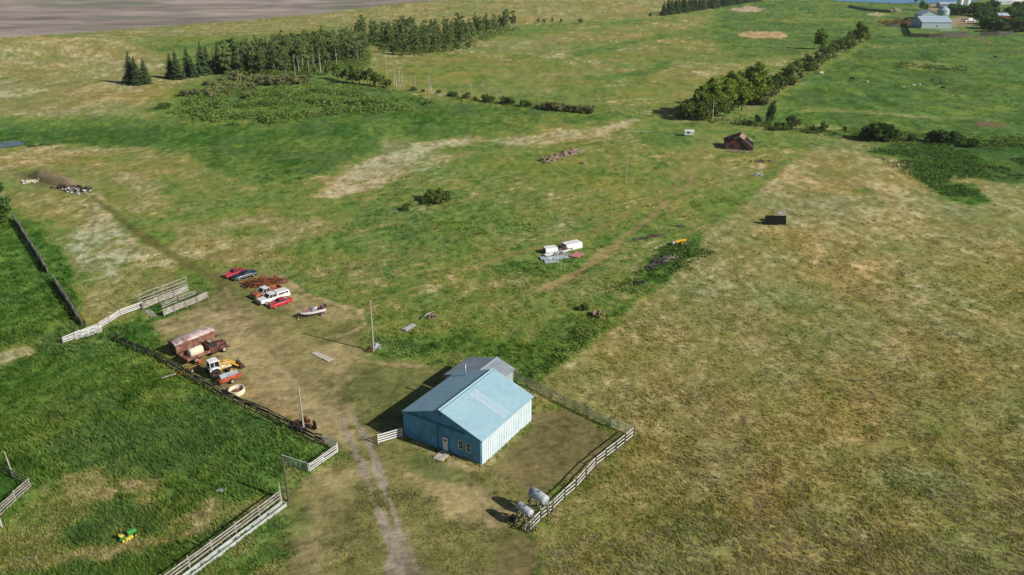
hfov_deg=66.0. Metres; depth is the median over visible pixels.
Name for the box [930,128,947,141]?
thicket bush
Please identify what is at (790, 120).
tree
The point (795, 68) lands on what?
tree
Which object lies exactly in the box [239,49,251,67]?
aspen tree
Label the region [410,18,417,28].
aspen tree
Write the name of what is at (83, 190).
rubble pile
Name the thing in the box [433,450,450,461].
door slab
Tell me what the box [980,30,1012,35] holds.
windbreak fence
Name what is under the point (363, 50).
aspen tree
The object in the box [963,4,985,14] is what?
thicket bush
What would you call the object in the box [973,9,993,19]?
thicket bush
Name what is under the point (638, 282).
tyre pile
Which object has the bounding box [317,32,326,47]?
aspen tree
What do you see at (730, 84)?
cottonwood tree
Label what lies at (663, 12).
spruce tree
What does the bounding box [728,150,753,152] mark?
fallen boards
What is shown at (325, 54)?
aspen tree
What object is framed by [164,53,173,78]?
spruce tree
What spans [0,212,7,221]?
thicket bush
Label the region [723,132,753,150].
ruined house
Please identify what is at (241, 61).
aspen tree
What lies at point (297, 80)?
bush
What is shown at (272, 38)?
aspen tree
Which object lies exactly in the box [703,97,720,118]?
tree
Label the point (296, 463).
pipe gate
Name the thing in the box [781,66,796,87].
tree
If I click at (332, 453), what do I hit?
pasture fence
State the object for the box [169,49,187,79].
spruce tree
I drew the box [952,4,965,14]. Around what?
thicket bush
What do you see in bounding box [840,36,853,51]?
tree
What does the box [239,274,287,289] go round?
harrow pile
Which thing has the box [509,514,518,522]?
pump box
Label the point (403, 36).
aspen tree
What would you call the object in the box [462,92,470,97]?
bush
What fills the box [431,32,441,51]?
aspen tree
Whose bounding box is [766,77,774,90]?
tree
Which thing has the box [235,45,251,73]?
spruce tree
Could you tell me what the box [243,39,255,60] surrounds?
aspen tree
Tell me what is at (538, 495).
fuel tank
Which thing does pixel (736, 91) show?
cottonwood tree
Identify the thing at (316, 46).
aspen tree
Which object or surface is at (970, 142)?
thicket bush
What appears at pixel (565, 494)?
corral fence
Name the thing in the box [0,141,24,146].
pond
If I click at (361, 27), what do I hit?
aspen tree
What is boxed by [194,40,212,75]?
spruce tree
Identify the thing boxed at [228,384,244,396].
water trough
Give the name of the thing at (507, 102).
fence line brush
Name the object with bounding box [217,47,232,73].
aspen tree
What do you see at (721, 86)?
cottonwood tree
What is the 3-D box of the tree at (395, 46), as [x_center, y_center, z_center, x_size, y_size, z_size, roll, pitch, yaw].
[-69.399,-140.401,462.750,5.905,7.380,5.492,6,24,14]
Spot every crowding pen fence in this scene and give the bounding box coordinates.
[160,290,197,307]
[162,291,207,316]
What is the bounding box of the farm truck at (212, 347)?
[178,339,229,363]
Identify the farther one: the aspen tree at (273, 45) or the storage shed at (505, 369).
the aspen tree at (273, 45)
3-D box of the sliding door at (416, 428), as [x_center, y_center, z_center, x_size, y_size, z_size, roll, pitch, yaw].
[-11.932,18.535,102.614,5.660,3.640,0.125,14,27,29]
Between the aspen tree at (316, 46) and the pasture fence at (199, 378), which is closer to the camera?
the pasture fence at (199, 378)
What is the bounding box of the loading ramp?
[144,309,156,316]
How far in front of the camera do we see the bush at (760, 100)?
316.96 m
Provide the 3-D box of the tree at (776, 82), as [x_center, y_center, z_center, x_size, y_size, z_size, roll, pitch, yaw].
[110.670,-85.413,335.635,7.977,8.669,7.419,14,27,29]
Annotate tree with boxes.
[121,50,141,84]
[127,55,145,85]
[138,57,152,84]
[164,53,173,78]
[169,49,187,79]
[181,46,197,77]
[187,58,199,77]
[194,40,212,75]
[201,45,215,74]
[211,49,216,70]
[213,42,228,73]
[217,39,227,64]
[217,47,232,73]
[224,38,233,52]
[228,48,239,69]
[230,37,244,47]
[232,44,246,71]
[234,42,244,54]
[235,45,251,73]
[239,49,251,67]
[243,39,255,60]
[248,45,261,69]
[253,45,268,73]
[260,35,273,49]
[261,47,268,70]
[262,40,276,71]
[266,43,279,64]
[266,48,280,68]
[270,36,280,48]
[272,49,281,66]
[277,35,292,62]
[277,46,291,68]
[278,47,288,64]
[285,33,296,44]
[287,37,294,48]
[289,48,296,64]
[291,43,306,65]
[295,38,308,65]
[299,42,311,65]
[301,65,310,75]
[303,40,316,65]
[309,36,323,66]
[311,67,318,76]
[316,23,325,35]
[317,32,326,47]
[319,42,331,62]
[321,31,329,49]
[322,64,331,74]
[326,34,338,55]
[328,39,338,61]
[330,64,341,79]
[332,40,345,59]
[337,28,348,45]
[338,67,346,81]
[341,41,349,57]
[343,64,355,82]
[344,26,354,34]
[344,35,353,55]
[349,38,362,58]
[352,67,364,83]
[354,22,360,32]
[355,32,362,45]
[355,41,366,57]
[357,14,367,26]
[357,19,364,30]
[357,33,370,52]
[360,68,373,84]
[368,24,373,35]
[369,71,381,85]
[372,23,380,41]
[377,76,387,84]
[378,26,388,45]
[385,25,394,42]
[385,78,391,87]
[388,30,395,43]
[389,43,398,53]
[392,23,399,38]
[395,33,402,47]
[399,25,409,40]
[400,31,407,43]
[401,43,408,54]
[408,29,414,42]
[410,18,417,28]
[410,45,417,54]
[411,31,421,46]
[417,30,425,43]
[420,20,428,31]
[421,30,430,46]
[421,44,428,52]
[428,24,433,35]
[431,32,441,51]
[438,31,445,44]
[441,16,448,27]
[442,23,447,37]
[444,30,450,44]
[448,27,454,41]
[451,25,457,37]
[453,12,461,23]
[457,23,462,38]
[458,16,465,30]
[458,27,466,40]
[464,23,470,39]
[469,25,475,38]
[472,11,479,26]
[476,16,485,30]
[484,19,491,30]
[491,16,498,29]
[500,10,508,23]
[501,16,507,27]
[510,10,515,23]
[659,1,667,15]
[665,0,672,14]
[668,0,676,14]
[675,0,680,13]
[676,102,684,117]
[678,0,683,12]
[682,0,689,12]
[682,98,693,115]
[682,99,698,119]
[687,0,692,11]
[689,0,694,10]
[692,84,707,116]
[693,0,698,10]
[695,101,706,119]
[697,0,702,10]
[698,103,710,119]
[699,77,723,100]
[700,0,706,9]
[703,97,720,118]
[708,0,715,8]
[709,79,728,106]
[715,99,727,116]
[718,74,737,105]
[722,99,735,116]
[725,70,741,106]
[728,83,741,106]
[732,70,751,107]
[736,84,752,109]
[740,61,769,104]
[750,70,770,91]
[754,115,761,121]
[762,87,770,97]
[765,100,777,123]
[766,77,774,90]
[767,78,782,90]
[771,73,787,89]
[774,122,779,130]
[778,72,790,87]
[780,121,786,130]
[781,62,801,81]
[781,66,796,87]
[786,115,796,129]
[787,59,806,71]
[794,118,801,129]
[801,54,815,70]
[804,62,813,73]
[813,28,828,46]
[814,54,824,62]
[815,53,826,64]
[816,121,828,133]
[818,44,832,53]
[829,41,839,51]
[833,39,845,53]
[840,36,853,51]
[843,30,856,37]
[844,34,856,45]
[854,21,868,42]
[855,28,866,41]
[864,32,871,42]
[919,0,925,8]
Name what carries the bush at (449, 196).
on the ground at (62, 68)
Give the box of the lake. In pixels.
[834,0,977,3]
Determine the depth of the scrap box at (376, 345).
126.97 m
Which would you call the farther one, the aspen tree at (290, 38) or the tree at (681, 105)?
the aspen tree at (290, 38)
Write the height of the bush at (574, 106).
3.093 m
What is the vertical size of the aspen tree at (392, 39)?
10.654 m
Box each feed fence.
[0,478,30,514]
[159,489,281,574]
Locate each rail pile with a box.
[632,233,663,242]
[645,254,674,270]
[667,254,681,261]
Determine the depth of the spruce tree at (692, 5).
744.42 m
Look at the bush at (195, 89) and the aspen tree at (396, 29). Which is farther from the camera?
the aspen tree at (396, 29)
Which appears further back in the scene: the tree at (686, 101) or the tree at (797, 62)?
the tree at (797, 62)
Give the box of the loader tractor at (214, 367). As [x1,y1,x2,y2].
[205,357,244,378]
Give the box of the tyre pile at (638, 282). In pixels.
[632,280,644,284]
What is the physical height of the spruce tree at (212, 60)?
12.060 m
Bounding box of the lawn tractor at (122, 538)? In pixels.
[116,527,137,542]
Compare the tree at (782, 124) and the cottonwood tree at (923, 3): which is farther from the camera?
the cottonwood tree at (923, 3)
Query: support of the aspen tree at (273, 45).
on the ground at (62, 68)
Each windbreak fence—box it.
[12,212,47,271]
[52,272,82,325]
[848,5,890,12]
[884,23,907,26]
[910,33,942,36]
[943,31,969,36]
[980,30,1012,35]
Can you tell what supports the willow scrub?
on the ground at (62, 68)
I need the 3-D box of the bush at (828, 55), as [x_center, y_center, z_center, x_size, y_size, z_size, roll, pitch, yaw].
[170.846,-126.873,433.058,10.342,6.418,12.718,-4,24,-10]
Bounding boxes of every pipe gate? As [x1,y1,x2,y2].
[74,325,101,338]
[283,455,308,470]
[611,419,633,433]
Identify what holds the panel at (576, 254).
on the ground at (62, 68)
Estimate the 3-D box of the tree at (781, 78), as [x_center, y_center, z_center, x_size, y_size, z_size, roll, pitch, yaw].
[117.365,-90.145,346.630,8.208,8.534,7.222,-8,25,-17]
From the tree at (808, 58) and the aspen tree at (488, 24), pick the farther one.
the aspen tree at (488, 24)
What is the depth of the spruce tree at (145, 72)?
364.60 m
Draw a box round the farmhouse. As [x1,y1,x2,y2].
[994,0,1012,3]
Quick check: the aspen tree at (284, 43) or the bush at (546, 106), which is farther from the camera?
the aspen tree at (284, 43)
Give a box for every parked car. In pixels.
[222,267,245,277]
[231,269,257,280]
[267,296,292,307]
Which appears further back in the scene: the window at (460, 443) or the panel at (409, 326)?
the panel at (409, 326)
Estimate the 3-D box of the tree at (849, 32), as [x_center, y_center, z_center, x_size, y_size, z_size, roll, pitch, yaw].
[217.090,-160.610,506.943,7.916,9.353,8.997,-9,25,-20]
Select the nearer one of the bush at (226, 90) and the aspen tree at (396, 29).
the bush at (226, 90)
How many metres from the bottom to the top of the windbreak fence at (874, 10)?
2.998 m
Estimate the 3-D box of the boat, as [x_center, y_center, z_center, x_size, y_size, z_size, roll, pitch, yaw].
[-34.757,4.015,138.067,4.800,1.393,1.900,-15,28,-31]
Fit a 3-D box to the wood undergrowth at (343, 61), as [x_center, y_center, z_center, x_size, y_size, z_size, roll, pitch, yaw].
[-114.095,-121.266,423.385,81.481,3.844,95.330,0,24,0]
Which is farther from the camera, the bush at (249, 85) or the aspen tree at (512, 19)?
the aspen tree at (512, 19)
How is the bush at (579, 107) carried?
on the ground at (62, 68)
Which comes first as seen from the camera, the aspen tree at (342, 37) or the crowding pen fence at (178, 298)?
the crowding pen fence at (178, 298)
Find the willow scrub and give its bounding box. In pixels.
[165,78,435,125]
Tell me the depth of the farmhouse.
845.54 m
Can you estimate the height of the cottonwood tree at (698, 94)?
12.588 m
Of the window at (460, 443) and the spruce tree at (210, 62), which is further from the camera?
the spruce tree at (210, 62)
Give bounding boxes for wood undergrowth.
[223,49,371,76]
[356,23,520,55]
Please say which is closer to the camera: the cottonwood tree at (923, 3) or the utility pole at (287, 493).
the utility pole at (287, 493)
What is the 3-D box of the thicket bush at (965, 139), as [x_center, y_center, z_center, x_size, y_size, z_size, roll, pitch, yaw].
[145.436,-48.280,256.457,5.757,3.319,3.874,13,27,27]
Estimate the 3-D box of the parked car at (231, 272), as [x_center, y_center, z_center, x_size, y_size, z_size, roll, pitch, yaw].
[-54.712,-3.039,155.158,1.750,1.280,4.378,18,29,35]
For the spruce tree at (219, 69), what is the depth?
393.60 m
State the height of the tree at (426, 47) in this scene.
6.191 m
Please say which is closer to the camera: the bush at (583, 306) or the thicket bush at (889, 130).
the bush at (583, 306)
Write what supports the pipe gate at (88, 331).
on the ground at (62, 68)
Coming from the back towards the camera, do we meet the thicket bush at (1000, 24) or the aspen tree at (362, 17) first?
the thicket bush at (1000, 24)
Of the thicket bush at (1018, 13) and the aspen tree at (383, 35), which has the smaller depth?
the aspen tree at (383, 35)
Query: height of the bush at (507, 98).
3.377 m
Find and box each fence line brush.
[348,83,673,117]
[675,113,1023,146]
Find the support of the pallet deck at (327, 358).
on the ground at (62, 68)
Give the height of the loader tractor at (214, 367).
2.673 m
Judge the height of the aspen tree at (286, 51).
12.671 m
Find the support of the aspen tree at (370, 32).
on the ground at (62, 68)
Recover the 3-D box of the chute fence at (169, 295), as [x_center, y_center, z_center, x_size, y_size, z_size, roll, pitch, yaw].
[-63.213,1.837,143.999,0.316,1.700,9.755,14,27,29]
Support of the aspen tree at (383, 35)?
on the ground at (62, 68)
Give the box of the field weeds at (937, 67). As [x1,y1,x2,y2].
[895,61,967,72]
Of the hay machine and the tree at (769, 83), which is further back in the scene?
the tree at (769, 83)
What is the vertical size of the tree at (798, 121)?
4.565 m
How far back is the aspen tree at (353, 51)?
424.74 m
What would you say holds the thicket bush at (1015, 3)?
on the ground at (62, 68)
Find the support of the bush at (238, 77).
on the ground at (62, 68)
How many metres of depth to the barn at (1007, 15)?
661.42 m
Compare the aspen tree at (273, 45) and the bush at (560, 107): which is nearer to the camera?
the bush at (560, 107)
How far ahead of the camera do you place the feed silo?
782.65 m
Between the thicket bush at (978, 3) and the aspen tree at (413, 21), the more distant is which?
the thicket bush at (978, 3)
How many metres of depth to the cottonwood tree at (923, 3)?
770.18 m
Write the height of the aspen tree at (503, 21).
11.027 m
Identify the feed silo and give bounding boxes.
[963,0,970,5]
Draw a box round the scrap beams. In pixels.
[541,251,569,256]
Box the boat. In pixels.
[300,304,326,313]
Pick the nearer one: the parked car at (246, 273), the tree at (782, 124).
the parked car at (246, 273)
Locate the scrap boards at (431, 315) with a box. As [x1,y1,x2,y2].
[425,310,438,319]
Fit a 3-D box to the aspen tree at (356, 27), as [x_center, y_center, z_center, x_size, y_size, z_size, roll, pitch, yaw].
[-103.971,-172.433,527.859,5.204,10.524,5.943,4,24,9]
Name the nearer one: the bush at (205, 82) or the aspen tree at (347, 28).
the bush at (205, 82)
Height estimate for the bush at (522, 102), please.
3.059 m
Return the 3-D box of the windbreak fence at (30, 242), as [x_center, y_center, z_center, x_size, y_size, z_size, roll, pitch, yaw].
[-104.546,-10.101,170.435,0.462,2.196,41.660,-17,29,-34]
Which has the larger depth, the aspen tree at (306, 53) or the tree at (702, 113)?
the aspen tree at (306, 53)
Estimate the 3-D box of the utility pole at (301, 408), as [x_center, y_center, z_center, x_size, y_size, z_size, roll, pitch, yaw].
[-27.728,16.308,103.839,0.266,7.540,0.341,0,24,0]
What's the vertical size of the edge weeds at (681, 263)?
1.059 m
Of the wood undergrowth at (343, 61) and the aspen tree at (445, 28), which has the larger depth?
the aspen tree at (445, 28)
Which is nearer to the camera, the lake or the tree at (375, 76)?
the tree at (375, 76)
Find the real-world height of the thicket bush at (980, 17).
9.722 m
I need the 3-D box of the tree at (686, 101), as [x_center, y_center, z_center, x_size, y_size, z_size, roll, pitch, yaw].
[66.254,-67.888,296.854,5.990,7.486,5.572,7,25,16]
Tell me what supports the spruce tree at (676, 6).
on the ground at (62, 68)
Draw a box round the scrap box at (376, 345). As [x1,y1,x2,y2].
[371,343,380,348]
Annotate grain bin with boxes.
[937,6,949,14]
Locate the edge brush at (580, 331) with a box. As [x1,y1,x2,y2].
[526,246,686,376]
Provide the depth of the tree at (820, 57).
408.41 m
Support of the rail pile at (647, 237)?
on the ground at (62, 68)
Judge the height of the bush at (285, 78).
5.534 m
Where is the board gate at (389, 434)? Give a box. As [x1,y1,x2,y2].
[377,427,402,443]
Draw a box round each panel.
[403,323,415,329]
[569,251,584,257]
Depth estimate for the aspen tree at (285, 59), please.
392.63 m
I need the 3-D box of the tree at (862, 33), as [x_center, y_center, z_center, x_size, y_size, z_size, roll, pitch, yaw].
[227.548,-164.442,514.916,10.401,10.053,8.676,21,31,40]
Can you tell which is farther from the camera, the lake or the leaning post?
the lake
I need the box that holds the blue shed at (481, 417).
[401,364,533,464]
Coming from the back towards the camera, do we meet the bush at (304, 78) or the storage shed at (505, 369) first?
the bush at (304, 78)
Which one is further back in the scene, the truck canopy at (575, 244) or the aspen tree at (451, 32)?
the aspen tree at (451, 32)
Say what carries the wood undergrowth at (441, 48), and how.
on the ground at (62, 68)
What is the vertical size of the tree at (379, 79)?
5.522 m
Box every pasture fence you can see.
[0,465,28,484]
[114,331,323,444]
[309,443,337,471]
[322,436,337,447]
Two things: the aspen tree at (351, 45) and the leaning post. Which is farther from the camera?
the aspen tree at (351, 45)
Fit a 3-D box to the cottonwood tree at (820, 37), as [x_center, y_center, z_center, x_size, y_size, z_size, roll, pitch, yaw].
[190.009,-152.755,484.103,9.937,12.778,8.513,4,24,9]
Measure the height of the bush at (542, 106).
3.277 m
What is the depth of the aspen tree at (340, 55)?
419.26 m
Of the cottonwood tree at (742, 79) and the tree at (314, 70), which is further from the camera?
the tree at (314, 70)
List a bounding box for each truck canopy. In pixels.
[542,245,557,253]
[561,239,582,249]
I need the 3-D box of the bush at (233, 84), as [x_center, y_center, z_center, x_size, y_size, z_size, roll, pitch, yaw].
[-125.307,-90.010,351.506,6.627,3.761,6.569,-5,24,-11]
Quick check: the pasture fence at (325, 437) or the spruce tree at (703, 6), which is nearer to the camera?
the pasture fence at (325, 437)
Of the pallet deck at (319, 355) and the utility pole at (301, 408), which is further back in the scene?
the pallet deck at (319, 355)
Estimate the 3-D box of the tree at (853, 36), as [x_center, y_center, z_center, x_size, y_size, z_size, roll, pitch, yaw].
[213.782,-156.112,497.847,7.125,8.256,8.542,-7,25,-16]
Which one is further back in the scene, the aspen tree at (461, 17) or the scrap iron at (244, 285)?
the aspen tree at (461, 17)
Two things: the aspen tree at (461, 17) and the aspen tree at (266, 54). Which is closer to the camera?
the aspen tree at (266, 54)
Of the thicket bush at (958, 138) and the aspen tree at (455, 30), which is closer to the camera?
the thicket bush at (958, 138)
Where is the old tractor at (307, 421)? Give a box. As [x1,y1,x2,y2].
[301,416,316,431]
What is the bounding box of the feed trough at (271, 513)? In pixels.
[182,501,286,574]
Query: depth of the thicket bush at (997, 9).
696.22 m
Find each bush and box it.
[0,181,4,191]
[0,192,12,209]
[0,196,10,216]
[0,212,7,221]
[157,102,172,108]
[178,89,189,95]
[191,87,209,95]
[202,79,211,84]
[204,88,220,96]
[209,80,224,87]
[216,75,228,81]
[217,85,235,93]
[224,81,238,87]
[227,70,242,78]
[234,73,250,82]
[241,81,256,89]
[247,72,264,81]
[255,74,273,83]
[265,77,280,84]
[275,73,295,84]
[287,75,302,84]
[299,74,311,83]
[401,202,410,209]
[421,192,440,204]
[423,186,450,203]
[440,190,453,200]
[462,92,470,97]
[481,94,490,101]
[485,96,495,102]
[501,96,514,103]
[508,98,516,103]
[519,99,529,105]
[538,102,548,109]
[544,100,553,110]
[548,102,559,109]
[555,101,565,110]
[564,104,573,112]
[569,104,580,111]
[574,103,584,111]
[579,303,589,310]
[582,106,587,113]
[585,105,596,112]
[748,94,771,104]
[767,88,781,97]
[774,70,802,84]
[807,61,821,70]
[812,50,835,61]
[858,125,871,140]
[865,123,888,140]
[866,120,898,141]
[883,124,900,140]
[907,133,916,141]
[922,130,936,141]
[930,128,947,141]
[933,130,956,143]
[948,3,960,11]
[949,131,964,143]
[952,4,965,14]
[956,135,966,143]
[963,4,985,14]
[966,138,979,146]
[970,2,982,9]
[973,6,986,13]
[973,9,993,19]
[977,13,1006,28]
[978,12,998,21]
[980,2,992,7]
[986,18,1011,31]
[987,0,1000,7]
[990,7,1002,12]
[1003,6,1019,17]
[1004,17,1017,30]
[1010,10,1023,17]
[1011,1,1023,5]
[1011,19,1023,31]
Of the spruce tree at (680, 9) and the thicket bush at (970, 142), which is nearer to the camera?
the thicket bush at (970, 142)
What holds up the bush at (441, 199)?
on the ground at (62, 68)
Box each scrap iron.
[240,280,260,289]
[270,276,289,283]
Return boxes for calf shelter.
[764,210,785,225]
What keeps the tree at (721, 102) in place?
on the ground at (62, 68)
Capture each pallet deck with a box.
[311,351,325,358]
[322,356,332,361]
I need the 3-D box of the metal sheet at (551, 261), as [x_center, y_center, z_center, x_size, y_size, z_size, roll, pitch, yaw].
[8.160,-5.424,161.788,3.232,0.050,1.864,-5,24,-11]
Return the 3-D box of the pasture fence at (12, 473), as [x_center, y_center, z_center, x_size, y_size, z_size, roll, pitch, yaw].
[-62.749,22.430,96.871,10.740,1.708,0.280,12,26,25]
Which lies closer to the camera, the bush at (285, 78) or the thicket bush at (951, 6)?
the bush at (285, 78)
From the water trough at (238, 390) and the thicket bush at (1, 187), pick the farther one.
the thicket bush at (1, 187)
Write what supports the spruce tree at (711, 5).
on the ground at (62, 68)
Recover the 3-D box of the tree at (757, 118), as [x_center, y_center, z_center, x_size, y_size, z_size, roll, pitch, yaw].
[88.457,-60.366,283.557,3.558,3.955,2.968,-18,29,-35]
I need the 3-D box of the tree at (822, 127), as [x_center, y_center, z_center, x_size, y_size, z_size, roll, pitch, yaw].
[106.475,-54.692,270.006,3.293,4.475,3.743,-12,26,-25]
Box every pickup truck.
[250,284,282,298]
[256,287,290,304]
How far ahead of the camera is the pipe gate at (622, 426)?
105.19 m
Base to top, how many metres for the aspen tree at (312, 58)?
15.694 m
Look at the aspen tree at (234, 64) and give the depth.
389.56 m
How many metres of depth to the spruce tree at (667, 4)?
715.62 m
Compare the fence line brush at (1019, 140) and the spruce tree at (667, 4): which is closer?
the fence line brush at (1019, 140)
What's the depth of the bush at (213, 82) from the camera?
355.03 m
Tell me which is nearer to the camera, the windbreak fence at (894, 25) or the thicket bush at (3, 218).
the thicket bush at (3, 218)
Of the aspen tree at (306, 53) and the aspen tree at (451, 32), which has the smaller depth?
the aspen tree at (306, 53)
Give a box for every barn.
[911,16,952,27]
[915,9,938,16]
[936,2,956,7]
[995,13,1009,17]
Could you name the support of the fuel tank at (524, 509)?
on the ground at (62, 68)
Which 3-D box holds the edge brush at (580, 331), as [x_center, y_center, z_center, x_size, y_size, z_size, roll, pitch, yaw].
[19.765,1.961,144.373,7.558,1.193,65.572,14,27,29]
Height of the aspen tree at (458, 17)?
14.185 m
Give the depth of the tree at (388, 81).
354.71 m
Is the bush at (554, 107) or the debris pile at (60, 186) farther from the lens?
the bush at (554, 107)
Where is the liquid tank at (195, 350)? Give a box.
[187,345,203,356]
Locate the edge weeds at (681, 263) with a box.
[635,242,716,278]
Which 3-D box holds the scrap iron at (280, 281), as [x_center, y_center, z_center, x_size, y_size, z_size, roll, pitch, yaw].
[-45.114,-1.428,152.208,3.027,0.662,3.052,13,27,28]
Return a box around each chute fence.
[61,301,142,344]
[138,276,186,303]
[141,284,188,308]
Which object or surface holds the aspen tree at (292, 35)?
on the ground at (62, 68)
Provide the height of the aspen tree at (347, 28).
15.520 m
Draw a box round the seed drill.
[671,238,687,243]
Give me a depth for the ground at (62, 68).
169.47 m
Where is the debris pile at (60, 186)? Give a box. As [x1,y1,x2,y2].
[50,184,91,191]
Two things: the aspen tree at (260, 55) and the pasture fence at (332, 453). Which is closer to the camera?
the pasture fence at (332, 453)
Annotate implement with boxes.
[161,357,205,377]
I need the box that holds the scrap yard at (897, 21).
[877,19,910,23]
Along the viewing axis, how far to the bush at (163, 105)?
312.28 m
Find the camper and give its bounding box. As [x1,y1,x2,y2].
[684,129,693,135]
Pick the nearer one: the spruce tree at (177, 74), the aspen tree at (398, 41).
the spruce tree at (177, 74)
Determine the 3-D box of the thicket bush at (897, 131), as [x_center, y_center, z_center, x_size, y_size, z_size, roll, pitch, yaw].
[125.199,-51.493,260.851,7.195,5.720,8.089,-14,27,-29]
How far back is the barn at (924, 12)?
680.95 m
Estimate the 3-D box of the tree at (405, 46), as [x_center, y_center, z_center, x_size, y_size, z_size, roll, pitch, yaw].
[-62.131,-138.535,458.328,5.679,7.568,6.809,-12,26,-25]
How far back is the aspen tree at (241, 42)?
403.37 m
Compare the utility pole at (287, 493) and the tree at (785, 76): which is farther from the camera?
the tree at (785, 76)
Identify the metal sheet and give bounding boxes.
[540,255,568,259]
[544,259,558,262]
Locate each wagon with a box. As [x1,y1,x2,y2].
[167,325,219,353]
[592,309,601,317]
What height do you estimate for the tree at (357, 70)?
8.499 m
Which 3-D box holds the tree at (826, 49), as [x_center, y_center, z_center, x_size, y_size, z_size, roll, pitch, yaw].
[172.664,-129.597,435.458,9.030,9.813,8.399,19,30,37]
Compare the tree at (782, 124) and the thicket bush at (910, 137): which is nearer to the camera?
the thicket bush at (910, 137)
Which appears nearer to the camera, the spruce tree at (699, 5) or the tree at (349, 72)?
the tree at (349, 72)
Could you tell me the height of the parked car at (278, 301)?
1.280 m
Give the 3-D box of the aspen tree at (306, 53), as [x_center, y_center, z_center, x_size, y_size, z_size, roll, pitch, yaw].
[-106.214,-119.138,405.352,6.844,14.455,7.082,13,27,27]
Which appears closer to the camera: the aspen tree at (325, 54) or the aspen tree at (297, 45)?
the aspen tree at (297, 45)
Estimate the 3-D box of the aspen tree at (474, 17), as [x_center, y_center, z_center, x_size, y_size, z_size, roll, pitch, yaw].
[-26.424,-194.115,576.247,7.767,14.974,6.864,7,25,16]
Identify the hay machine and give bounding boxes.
[214,369,241,385]
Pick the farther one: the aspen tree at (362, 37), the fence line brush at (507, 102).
the aspen tree at (362, 37)
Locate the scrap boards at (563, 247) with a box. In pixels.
[558,245,572,251]
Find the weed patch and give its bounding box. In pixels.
[867,139,1023,200]
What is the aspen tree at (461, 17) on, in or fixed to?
on the ground at (62, 68)
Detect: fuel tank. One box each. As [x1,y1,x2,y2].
[515,501,535,532]
[528,486,550,521]
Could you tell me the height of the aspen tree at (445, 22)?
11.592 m
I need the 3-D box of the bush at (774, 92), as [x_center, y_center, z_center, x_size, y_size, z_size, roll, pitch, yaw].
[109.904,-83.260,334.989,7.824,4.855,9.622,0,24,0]
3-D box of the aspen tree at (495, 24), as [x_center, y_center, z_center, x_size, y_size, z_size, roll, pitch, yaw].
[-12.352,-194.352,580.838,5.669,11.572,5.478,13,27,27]
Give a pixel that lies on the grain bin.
(944, 10)
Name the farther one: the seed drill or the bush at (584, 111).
the bush at (584, 111)
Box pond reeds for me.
[0,136,73,149]
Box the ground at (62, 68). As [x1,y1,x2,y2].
[0,0,1023,574]
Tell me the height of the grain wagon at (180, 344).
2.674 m
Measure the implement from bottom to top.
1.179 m
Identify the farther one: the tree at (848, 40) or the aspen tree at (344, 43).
the tree at (848, 40)
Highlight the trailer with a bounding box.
[296,312,324,319]
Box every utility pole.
[281,454,289,501]
[298,386,304,430]
[370,300,374,351]
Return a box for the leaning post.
[4,451,12,475]
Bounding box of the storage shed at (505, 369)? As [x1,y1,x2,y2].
[444,357,514,380]
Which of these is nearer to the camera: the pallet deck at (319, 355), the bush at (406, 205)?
the pallet deck at (319, 355)
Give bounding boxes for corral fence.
[516,372,610,426]
[528,426,634,533]
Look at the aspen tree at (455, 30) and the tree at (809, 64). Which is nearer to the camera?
the tree at (809, 64)
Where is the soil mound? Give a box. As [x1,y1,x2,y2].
[27,170,81,187]
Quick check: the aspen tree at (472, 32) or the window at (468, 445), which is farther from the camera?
the aspen tree at (472, 32)
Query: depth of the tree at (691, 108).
289.21 m
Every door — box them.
[403,413,438,447]
[442,436,447,450]
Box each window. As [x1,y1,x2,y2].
[458,440,462,449]
[466,443,470,452]
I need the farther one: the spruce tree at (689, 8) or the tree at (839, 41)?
the spruce tree at (689, 8)
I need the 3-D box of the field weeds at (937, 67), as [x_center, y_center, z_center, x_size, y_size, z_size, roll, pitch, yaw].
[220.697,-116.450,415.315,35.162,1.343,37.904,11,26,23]
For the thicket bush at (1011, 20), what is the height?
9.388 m
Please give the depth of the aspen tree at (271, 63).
388.79 m
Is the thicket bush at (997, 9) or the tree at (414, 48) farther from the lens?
the thicket bush at (997, 9)
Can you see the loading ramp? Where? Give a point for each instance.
(149, 314)
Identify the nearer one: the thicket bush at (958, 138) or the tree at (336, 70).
the thicket bush at (958, 138)
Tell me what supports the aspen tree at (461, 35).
on the ground at (62, 68)
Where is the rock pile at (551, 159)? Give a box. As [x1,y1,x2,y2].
[540,148,579,163]
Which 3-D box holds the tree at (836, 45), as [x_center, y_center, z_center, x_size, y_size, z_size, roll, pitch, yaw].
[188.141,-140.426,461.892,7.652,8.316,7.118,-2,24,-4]
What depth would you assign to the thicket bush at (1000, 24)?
577.34 m
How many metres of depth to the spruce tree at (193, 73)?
382.14 m
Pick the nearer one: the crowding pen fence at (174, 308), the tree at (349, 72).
the crowding pen fence at (174, 308)
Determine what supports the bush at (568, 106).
on the ground at (62, 68)
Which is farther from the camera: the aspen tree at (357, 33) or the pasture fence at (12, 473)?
the aspen tree at (357, 33)
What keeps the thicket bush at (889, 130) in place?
on the ground at (62, 68)
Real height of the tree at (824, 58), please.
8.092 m
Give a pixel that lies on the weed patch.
(958, 186)
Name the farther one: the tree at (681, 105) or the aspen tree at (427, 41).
the aspen tree at (427, 41)
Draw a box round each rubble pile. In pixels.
[21,178,38,183]
[62,187,90,194]
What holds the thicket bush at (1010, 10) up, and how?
on the ground at (62, 68)

